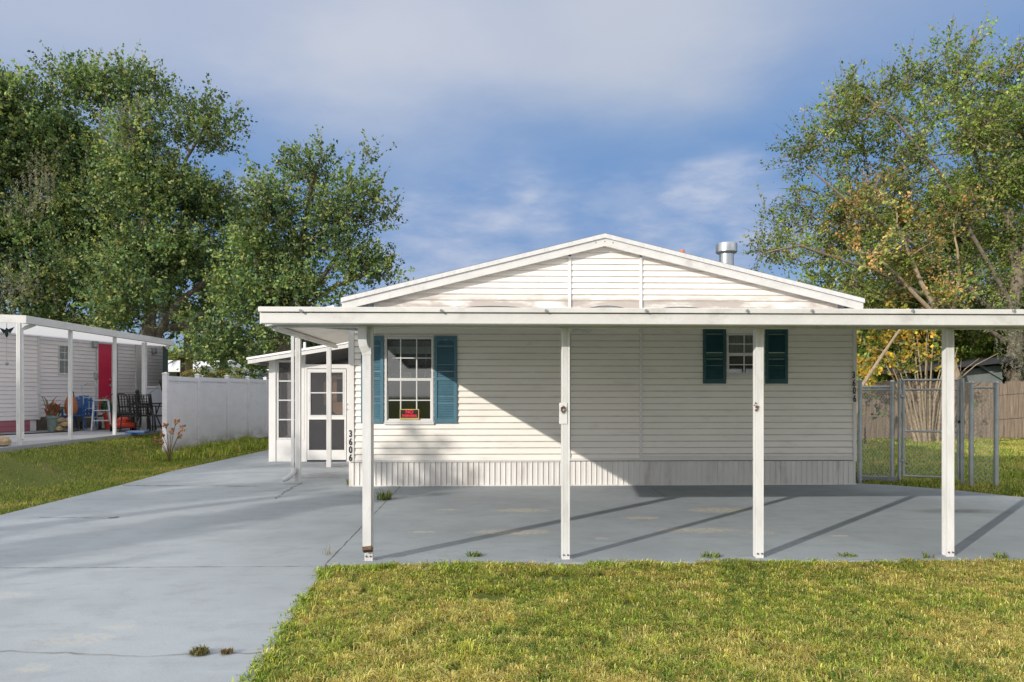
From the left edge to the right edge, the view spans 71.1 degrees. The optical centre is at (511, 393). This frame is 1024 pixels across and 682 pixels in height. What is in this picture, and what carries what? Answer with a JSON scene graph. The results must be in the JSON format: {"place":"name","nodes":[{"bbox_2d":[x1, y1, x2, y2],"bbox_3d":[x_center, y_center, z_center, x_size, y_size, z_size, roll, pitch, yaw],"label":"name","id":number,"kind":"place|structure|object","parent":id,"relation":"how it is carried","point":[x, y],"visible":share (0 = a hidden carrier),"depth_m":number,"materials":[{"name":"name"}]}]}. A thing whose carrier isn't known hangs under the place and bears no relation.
{"place":"outdoors","nodes":[
{"label":"outdoors","id":0,"kind":"place"},
{"bbox_2d":[0,425,161,451],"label":"patio floor","id":1,"kind":"structure","parent":0,"point":[30,441],"depth_m":16.58,"materials":[{"name":"concrete"}]},
{"bbox_2d":[0,436,11,446],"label":"boulder","id":2,"kind":"object","parent":1,"relation":"on","point":[5,441],"visible":1,"depth_m":13.45,"materials":[{"name":"beige stone"}]},
{"bbox_2d":[38,394,62,431],"bbox_3d":[-11.980,0.478,18.742,0.590,1.034,0.791,0,0,43],"label":"potted plant","id":3,"kind":"object","parent":1,"relation":"on","point":[52,412],"visible":1,"depth_m":18.65,"materials":[{"name":"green plant"}]},
{"bbox_2d":[55,417,67,430],"bbox_3d":[-11.795,0.808,18.799,0.397,0.352,0.384,0,0,-2],"label":"stone pile","id":4,"kind":"object","parent":1,"relation":"on","point":[62,424],"visible":0.91,"depth_m":18.73,"materials":[{"name":"beige stone"}]},
{"bbox_2d":[0,426,141,434],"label":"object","id":5,"kind":"object","parent":1,"relation":"on","point":[57,432],"visible":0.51,"depth_m":18.14,"materials":[{"name":"black paint"}]},
{"bbox_2d":[58,396,88,428],"bbox_3d":[-11.994,0.532,19.462,0.634,0.934,0.715,0,0,38],"label":"lawn chair","id":6,"kind":"object","parent":1,"relation":"on","point":[81,409],"visible":0.62,"depth_m":19.56,"materials":[{"name":"blue plastic"}]},
{"bbox_2d":[64,392,77,414],"bbox_3d":[-11.779,0.227,19.147,0.323,0.695,0.315,0,0,-2],"label":"wicker bag","id":7,"kind":"object","parent":6,"relation":"on","point":[75,406],"visible":0.49,"depth_m":19.07,"materials":[{"name":"brown wicker"}]},
{"bbox_2d":[0,332,162,432],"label":"mobile home","id":8,"kind":"object","parent":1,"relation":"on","point":[46,367],"visible":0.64,"depth_m":20.07,"materials":[{"name":"white paint"}]},
{"bbox_2d":[58,345,67,374],"bbox_3d":[-12.586,-0.940,20.158,0.090,0.840,0.460,0,0,15],"label":"window","id":9,"kind":"structure","parent":8,"relation":"in","point":[59,352],"depth_m":20.03,"materials":[{"name":"white paint"}]},
{"bbox_2d":[98,344,110,409],"bbox_3d":[-12.207,-0.475,21.464,0.040,2.010,0.500,0,0,15],"label":"door","id":10,"kind":"structure","parent":8,"relation":"in","point":[104,350],"depth_m":21.44,"materials":[{"name":"red paint"}]},
{"bbox_2d":[76,395,96,428],"bbox_3d":[-11.868,0.523,19.870,0.647,0.953,0.729,0,0,-30],"label":"lawn chair","id":11,"kind":"object","parent":1,"relation":"on","point":[88,412],"visible":0.43,"depth_m":20.11,"materials":[{"name":"blue plastic"}]},
{"bbox_2d":[0,314,173,444],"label":"porch roof","id":12,"kind":"structure","parent":1,"relation":"on","point":[22,325],"depth_m":16.14,"materials":[{"name":"white metal"}]},
{"bbox_2d":[0,312,13,365],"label":"wind chime","id":13,"kind":"object","parent":12,"relation":"hanging from","point":[6,331],"visible":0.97,"depth_m":14.29,"materials":[{"name":"black paint"}]},
{"bbox_2d":[80,383,101,429],"bbox_3d":[-11.566,0.351,19.652,0.496,1.289,0.389,0,0,-19],"label":"hand truck","id":14,"kind":"object","parent":1,"relation":"on","point":[99,424],"visible":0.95,"depth_m":19.67,"materials":[{"name":"metal"}]},
{"bbox_2d":[94,372,98,428],"bbox_3d":[-11.751,0.190,20.249,0.130,1.609,0.130,0,0,21],"label":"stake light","id":15,"kind":"object","parent":1,"relation":"on","point":[96,376],"visible":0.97,"depth_m":20.24,"materials":[{"name":"metal"}]},
{"bbox_2d":[91,400,110,430],"bbox_3d":[-11.219,0.585,19.571,0.496,0.830,0.610,0,0,-30],"label":"step stool","id":16,"kind":"object","parent":1,"relation":"on","point":[108,410],"visible":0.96,"depth_m":19.46,"materials":[{"name":"grey plastic"}]},
{"bbox_2d":[98,395,117,428],"bbox_3d":[-11.199,0.505,19.887,0.649,0.980,0.837,0,0,-31],"label":"potted plant","id":17,"kind":"object","parent":1,"relation":"on","point":[103,405],"visible":0.53,"depth_m":19.83,"materials":[{"name":"green plant"}]},
{"bbox_2d":[110,393,137,430],"bbox_3d":[-10.412,0.495,19.130,0.558,1.000,1.285,0,0,-36],"label":"lawn mower","id":18,"kind":"object","parent":1,"relation":"on","point":[126,422],"visible":0.69,"depth_m":18.81,"materials":[{"name":"red plastic"}]},
{"bbox_2d":[117,394,150,431],"bbox_3d":[-9.793,0.505,18.574,0.588,0.984,0.586,0,0,12],"label":"patio chair","id":19,"kind":"object","parent":1,"relation":"on","point":[128,413],"visible":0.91,"depth_m":18.36,"materials":[{"name":"black paint"}]},
{"bbox_2d":[125,431,148,432],"bbox_3d":[-9.428,0.967,18.019,0.480,0.056,0.300,0,0,-7],"label":"shallow tray","id":20,"kind":"object","parent":1,"relation":"on","point":[136,431],"visible":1,"depth_m":17.88,"materials":[{"name":"blue plastic"}]},
{"bbox_2d":[128,394,156,430],"bbox_3d":[-9.871,0.505,19.172,0.588,0.984,0.586,0,0,-11],"label":"patio chair","id":21,"kind":"object","parent":1,"relation":"on","point":[146,409],"visible":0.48,"depth_m":18.97,"materials":[{"name":"black paint"}]},
{"bbox_2d":[131,403,161,429],"bbox_3d":[-10.109,0.630,19.899,0.920,0.741,0.920,0,0,-2],"label":"patio table","id":22,"kind":"object","parent":1,"relation":"on","point":[147,417],"visible":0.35,"depth_m":19.78,"materials":[{"name":"black paint"}]},
{"bbox_2d":[140,380,161,400],"bbox_3d":[-9.925,-0.079,19.840,0.711,0.612,0.170,0,0,-2],"label":"garden trimmer","id":23,"kind":"object","parent":22,"relation":"on","point":[160,383],"visible":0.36,"depth_m":19.80,"materials":[{"name":"grey paint"}]},
{"bbox_2d":[136,394,161,431],"bbox_3d":[-9.395,0.505,18.730,0.586,0.984,0.588,0,0,14],"label":"patio chair","id":24,"kind":"object","parent":1,"relation":"on","point":[145,410],"visible":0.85,"depth_m":18.63,"materials":[{"name":"black paint"}]},
{"bbox_2d":[147,386,161,425],"bbox_3d":[-10.581,0.365,21.271,0.640,1.160,0.550,0,0,-19],"label":"storage cabinet","id":25,"kind":"object","parent":1,"relation":"on","point":[156,394],"visible":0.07,"depth_m":21.07,"materials":[{"name":"grey plastic"}]},
{"bbox_2d":[0,432,268,514],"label":"lawn grass","id":26,"kind":"structure","parent":0,"point":[174,465],"depth_m":13.85,"materials":[{"name":"green plant"}]},
{"bbox_2d":[0,450,400,681],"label":"driveway","id":27,"kind":"structure","parent":0,"point":[135,586],"depth_m":6.18,"materials":[{"name":"concrete"}]},
{"bbox_2d":[7,650,256,655],"bbox_3d":[-2.214,1.495,4.120,1.530,0.001,0.085,0,0,1],"label":"concrete joint","id":28,"kind":"object","parent":27,"relation":"on","point":[101,654],"visible":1,"depth_m":4.14,"materials":[{"name":"grey concrete"}]},
{"bbox_2d":[3,566,261,567],"bbox_3d":[-3.911,1.495,6.163,4.560,0.001,0.017,0,0,-1],"label":"concrete joint","id":29,"kind":"object","parent":27,"relation":"on","point":[64,567],"visible":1,"depth_m":6.19,"materials":[{"name":"grey concrete"}]},
{"bbox_2d":[127,485,179,485],"bbox_3d":[-5.210,1.495,11.624,2.249,0.001,0.051,0,0,2],"label":"concrete joint","id":30,"kind":"object","parent":27,"relation":"on","point":[154,485],"visible":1,"depth_m":11.65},
{"bbox_2d":[188,644,209,655],"bbox_3d":[-1.799,1.471,4.134,0.126,0.046,0.128,0,0,-2],"label":"grass clod","id":31,"kind":"object","parent":27,"relation":"on","point":[199,651],"depth_m":4.11,"materials":[{"name":"plant"}]},
{"bbox_2d":[219,647,233,653],"bbox_3d":[-1.645,1.478,4.128,0.082,0.032,0.085,0,0,30],"label":"grass clod","id":32,"kind":"object","parent":27,"relation":"on","point":[227,651],"depth_m":4.12,"materials":[{"name":"brown plant"}]},
{"bbox_2d":[246,342,347,461],"bbox_3d":[-4.305,0.090,18.607,2.925,2.820,6.540,0,0,-2],"label":"screened porch","id":33,"kind":"object","parent":27,"relation":"on","point":[313,403],"visible":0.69,"depth_m":15.74,"materials":[{"name":"white paint"}]},
{"bbox_2d":[276,360,301,439],"bbox_3d":[-4.899,0.144,15.757,0.565,1.753,0.050,0,0,-2],"label":"window","id":34,"kind":"structure","parent":33,"relation":"in","point":[277,361],"depth_m":15.73,"materials":[{"name":"metal"}]},
{"bbox_2d":[307,369,347,459],"bbox_3d":[-4.036,0.461,15.718,0.907,1.992,0.080,0,0,-2],"label":"screen door","id":35,"kind":"structure","parent":33,"relation":"in","point":[311,454],"depth_m":15.72,"materials":[{"name":"white paint"}]},
{"bbox_2d":[265,305,347,482],"bbox_3d":[-3.246,0.105,12.631,1.175,2.790,4.450,0,0,-2],"label":"entry canopy","id":36,"kind":"object","parent":27,"relation":"on","point":[331,338],"visible":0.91,"depth_m":12.03,"materials":[{"name":"white metal"}]},
{"bbox_2d":[326,487,399,562],"bbox_3d":[-1.713,1.495,8.852,0.025,0.001,5.200,0,0,-2],"label":"concrete joint","id":37,"kind":"object","parent":27,"relation":"on","point":[355,532],"visible":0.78,"depth_m":7.49,"materials":[{"name":"grey concrete"}]},
{"bbox_2d":[375,488,392,499],"bbox_3d":[-1.760,1.405,10.101,0.405,0.181,0.372,0,0,-2],"label":"weed","id":38,"kind":"object","parent":27,"relation":"on","point":[383,496],"visible":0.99,"depth_m":10.08,"materials":[{"name":"green plant"}]},
{"bbox_2d":[402,372,411,377],"bbox_3d":[-1.705,-0.299,11.642,0.150,0.095,0.083,0,0,-2],"label":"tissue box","id":39,"kind":"object","parent":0,"point":[406,374],"visible":0.97,"depth_m":11.60,"materials":[{"name":"cardboard"}]},
{"bbox_2d":[0,433,1023,681],"bbox_3d":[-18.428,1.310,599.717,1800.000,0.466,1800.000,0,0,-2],"label":"ground","id":40,"kind":"structure","parent":0,"point":[24,477],"depth_m":12.07,"materials":[{"name":"green plant"}]},
{"bbox_2d":[0,40,186,330],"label":"live oak","id":41,"kind":"object","parent":40,"relation":"on","point":[46,153],"visible":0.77,"depth_m":29.35,"materials":[{"name":"green plant"}]},
{"bbox_2d":[64,72,268,346],"bbox_3d":[-13.585,-5.385,29.111,8.018,14.323,6.469,0,0,-32],"label":"live oak","id":42,"kind":"object","parent":40,"relation":"on","point":[148,189],"visible":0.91,"depth_m":27.97,"materials":[{"name":"green plant"}]},
{"bbox_2d":[154,419,185,461],"bbox_3d":[-7.508,1.026,15.701,0.627,0.952,0.336,0,0,-2],"label":"flower stalk","id":43,"kind":"object","parent":40,"relation":"on","point":[171,431],"visible":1,"depth_m":15.71,"materials":[{"name":"plant"}]},
{"bbox_2d":[65,237,290,378],"bbox_3d":[-17.711,-3.412,37.129,14.696,10.262,5.654,0,0,-2],"label":"live oak","id":44,"kind":"object","parent":40,"relation":"on","point":[170,337],"visible":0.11,"depth_m":37.08,"materials":[{"name":"green plant"}]},
{"bbox_2d":[168,353,199,376],"bbox_3d":[-16.312,-0.216,35.548,1.964,3.632,2.087,0,0,-2],"label":"palm","id":45,"kind":"object","parent":40,"relation":"on","point":[181,360],"visible":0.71,"depth_m":35.43,"materials":[{"name":"green plant"}]},
{"bbox_2d":[175,331,192,375],"bbox_3d":[-17.069,-1.043,37.474,1.446,5.288,0.657,0,0,34],"label":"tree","id":46,"kind":"object","parent":40,"relation":"on","point":[187,367],"visible":0.18,"depth_m":37.31,"materials":[{"name":"green plant"}]},
{"bbox_2d":[137,433,262,460],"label":"grass","id":47,"kind":"structure","parent":40,"relation":"on","point":[184,449],"depth_m":17.69,"materials":[{"name":"green plant"}]},
{"bbox_2d":[180,367,245,378],"bbox_3d":[-13.625,0.184,32.728,2.770,2.831,2.803,0,0,-2],"label":"hedge","id":48,"kind":"object","parent":40,"relation":"on","point":[210,373],"visible":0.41,"depth_m":32.51,"materials":[{"name":"green plant"}]},
{"bbox_2d":[168,360,268,378],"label":"home","id":49,"kind":"object","parent":40,"relation":"on","point":[173,371],"visible":0.1,"depth_m":45.62,"materials":[{"name":"white metal"}]},
{"bbox_2d":[166,341,270,368],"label":"distant woods","id":50,"kind":"object","parent":40,"relation":"on","point":[174,350],"visible":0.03,"depth_m":72.88,"materials":[{"name":"green plant"}]},
{"bbox_2d":[178,437,268,458],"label":"grass","id":51,"kind":"structure","parent":40,"relation":"on","point":[233,447],"depth_m":18.34,"materials":[{"name":"green plant"}]},
{"bbox_2d":[161,372,286,452],"bbox_3d":[-8.371,0.468,22.387,0.134,2.170,11.478,0,0,-3],"label":"vinyl fence","id":52,"kind":"object","parent":40,"relation":"on","point":[207,409],"visible":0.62,"depth_m":19.75,"materials":[{"name":"white plastic"}]},
{"bbox_2d":[229,566,335,681],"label":"edge grass","id":53,"kind":"structure","parent":40,"relation":"on","point":[304,600],"depth_m":4.39,"materials":[{"name":"green plant"}]},
{"bbox_2d":[168,124,414,433],"bbox_3d":[-8.256,-4.123,26.863,7.521,11.862,7.605,0,0,-42],"label":"live oak","id":54,"kind":"object","parent":40,"relation":"on","point":[292,283],"visible":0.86,"depth_m":26.21,"materials":[{"name":"green plant"}]},
{"bbox_2d":[326,558,574,574],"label":"edge grass","id":55,"kind":"structure","parent":40,"relation":"on","point":[372,567],"depth_m":6.15,"materials":[{"name":"green plant"}]},
{"bbox_2d":[309,557,839,570],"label":"edge grass","id":56,"kind":"structure","parent":40,"relation":"on","point":[609,563],"depth_m":6.29,"materials":[{"name":"green plant"}]},
{"bbox_2d":[341,233,864,486],"bbox_3d":[1.292,-0.739,18.266,8.427,4.468,13.764,0,0,-2],"label":"mobile home","id":57,"kind":"object","parent":40,"relation":"on","point":[648,406],"visible":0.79,"depth_m":11.64,"materials":[{"name":"white plastic"}]},
{"bbox_2d":[391,373,398,377],"bbox_3d":[-1.900,-0.289,11.657,0.136,0.075,0.134,0,0,-2],"label":"bowl","id":58,"kind":"object","parent":57,"relation":"on","point":[394,375],"visible":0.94,"depth_m":11.61,"materials":[{"name":"grey ceramic"}]},
{"bbox_2d":[384,337,433,424],"bbox_3d":[-1.656,-0.207,11.575,0.801,1.412,0.130,0,0,-2],"label":"window","id":59,"kind":"structure","parent":57,"relation":"in","point":[400,349],"depth_m":11.54,"materials":[{"name":"white paint"}]},
{"bbox_2d":[400,409,418,419],"bbox_3d":[-1.650,0.337,11.534,0.308,0.172,0.014,0,0,-2],"label":"warning sign","id":60,"kind":"object","parent":57,"relation":"attached to","point":[409,414],"visible":1,"depth_m":11.53,"materials":[{"name":"black paint"}]},
{"bbox_2d":[726,333,764,378],"bbox_3d":[3.812,-0.611,11.744,0.639,0.736,0.122,0,0,-2],"label":"window","id":61,"kind":"structure","parent":57,"relation":"in","point":[738,344],"depth_m":11.72,"materials":[{"name":"white paint"}]},
{"bbox_2d":[857,391,886,443],"bbox_3d":[10.718,0.714,21.248,0.815,1.566,1.549,0,0,41],"label":"shrub","id":62,"kind":"object","parent":40,"relation":"on","point":[873,417],"visible":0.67,"depth_m":21.11,"materials":[{"name":"green plant"}]},
{"bbox_2d":[857,379,894,482],"bbox_3d":[6.199,0.640,12.201,0.859,1.779,0.085,0,0,-24],"label":"chain link fence","id":63,"kind":"object","parent":40,"relation":"on","point":[891,427],"visible":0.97,"depth_m":12.19,"materials":[{"name":"metal"}]},
{"bbox_2d":[857,475,896,480],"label":"concrete block","id":64,"kind":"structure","parent":40,"relation":"on","point":[881,478],"depth_m":12.31,"materials":[{"name":"grey concrete"}]},
{"bbox_2d":[857,329,900,418],"bbox_3d":[10.741,-0.208,21.210,1.424,3.474,0.118,0,0,19],"label":"leaning pole","id":65,"kind":"object","parent":40,"relation":"on","point":[869,374],"visible":0.41,"depth_m":21.16,"materials":[{"name":"brown wood"}]},
{"bbox_2d":[739,4,1023,382],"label":"open oak","id":66,"kind":"object","parent":40,"relation":"on","point":[1007,166],"visible":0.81,"depth_m":27.09,"materials":[{"name":"green plant"}]},
{"bbox_2d":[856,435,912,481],"bbox_3d":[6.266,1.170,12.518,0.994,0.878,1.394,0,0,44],"label":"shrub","id":67,"kind":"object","parent":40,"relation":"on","point":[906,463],"visible":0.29,"depth_m":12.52,"materials":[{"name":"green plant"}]},
{"bbox_2d":[786,256,1023,382],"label":"understorey tree","id":68,"kind":"object","parent":40,"relation":"on","point":[983,348],"visible":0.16,"depth_m":29.89,"materials":[{"name":"green plant"}]},
{"bbox_2d":[857,301,958,442],"bbox_3d":[11.682,-0.677,22.071,3.810,4.466,1.885,0,0,21],"label":"crape myrtle","id":69,"kind":"object","parent":40,"relation":"on","point":[890,356],"visible":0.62,"depth_m":22.10,"materials":[{"name":"yellow plant"}]},
{"bbox_2d":[818,165,1000,382],"bbox_3d":[14.175,-3.432,26.300,6.347,10.189,4.532,0,0,-29],"label":"autumn tree","id":70,"kind":"object","parent":40,"relation":"on","point":[955,290],"visible":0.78,"depth_m":26.02,"materials":[{"name":"green plant"}]},
{"bbox_2d":[857,331,991,381],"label":"distant woods","id":71,"kind":"object","parent":40,"relation":"on","point":[899,358],"depth_m":49.72,"materials":[{"name":"green plant"}]},
{"bbox_2d":[898,378,964,482],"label":"chain link gate","id":72,"kind":"structure","parent":40,"relation":"on","point":[960,420],"depth_m":12.15,"materials":[{"name":"metal"}]},
{"bbox_2d":[839,114,1023,356],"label":"open oak","id":73,"kind":"object","parent":40,"relation":"on","point":[960,240],"visible":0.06,"depth_m":35.14,"materials":[{"name":"plant"}]},
{"bbox_2d":[857,380,1023,438],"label":"board fence","id":74,"kind":"object","parent":40,"relation":"on","point":[1011,406],"visible":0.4,"depth_m":23.88,"materials":[{"name":"brown wood"}]},
{"bbox_2d":[865,356,1023,383],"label":"garden shed","id":75,"kind":"structure","parent":40,"relation":"on","point":[990,370],"depth_m":27.56,"materials":[{"name":"black paint"}]},
{"bbox_2d":[954,353,997,384],"bbox_3d":[14.762,0.106,22.926,1.398,2.788,0.336,0,0,-2],"label":"bare sapling","id":76,"kind":"object","parent":40,"relation":"on","point":[960,376],"visible":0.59,"depth_m":22.91,"materials":[{"name":"brown plant"}]},
{"bbox_2d":[968,381,998,487],"bbox_3d":[7.709,0.661,11.717,0.433,1.738,0.088,0,0,24],"label":"chain link fence","id":77,"kind":"object","parent":40,"relation":"on","point":[995,422],"visible":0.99,"depth_m":11.70,"materials":[{"name":"metal"}]},
{"bbox_2d":[999,393,1023,440],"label":"wire fence","id":78,"kind":"object","parent":40,"relation":"on","point":[1011,418],"visible":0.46,"depth_m":21.04,"materials":[{"name":"grey metal"}]},
{"bbox_2d":[0,0,1023,357],"label":"sky","id":79,"kind":"structure","parent":0,"point":[519,126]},
{"bbox_2d":[249,555,1023,681],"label":"lawn grass","id":80,"kind":"structure","parent":0,"point":[967,592],"depth_m":4.66,"materials":[{"name":"green plant"}]},
{"bbox_2d":[326,483,1023,566],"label":"carport floor","id":81,"kind":"structure","parent":0,"point":[683,523],"depth_m":8.19,"materials":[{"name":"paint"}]},
{"bbox_2d":[465,551,481,556],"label":"weed","id":82,"kind":"object","parent":81,"relation":"on","point":[475,554],"visible":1,"depth_m":6.58,"materials":[{"name":"green plant"}]},
{"bbox_2d":[258,307,1023,560],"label":"carport","id":83,"kind":"object","parent":81,"relation":"on","point":[364,322],"visible":1,"depth_m":6.23,"materials":[{"name":"white metal"}]},
{"bbox_2d":[700,551,719,557],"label":"weed","id":84,"kind":"object","parent":81,"relation":"on","point":[714,555],"visible":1,"depth_m":6.55,"materials":[{"name":"green plant"}]},
{"bbox_2d":[837,551,856,556],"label":"weed","id":85,"kind":"object","parent":81,"relation":"on","point":[847,554],"visible":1,"depth_m":6.58,"materials":[{"name":"green plant"}]},
{"bbox_2d":[921,552,934,558],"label":"weed","id":86,"kind":"object","parent":81,"relation":"on","point":[926,555],"visible":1,"depth_m":6.51,"materials":[{"name":"green plant"}]},
{"bbox_2d":[993,550,1008,559],"bbox_3d":[4.419,1.454,6.494,0.164,0.084,0.121,0,0,32],"label":"weed","id":87,"kind":"object","parent":81,"relation":"on","point":[1000,555],"visible":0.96,"depth_m":6.48,"materials":[{"name":"green plant"}]},
{"bbox_2d":[856,437,1023,496],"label":"lawn grass","id":88,"kind":"structure","parent":0,"point":[1006,452],"depth_m":15.24,"materials":[{"name":"green plant"}]}
]}

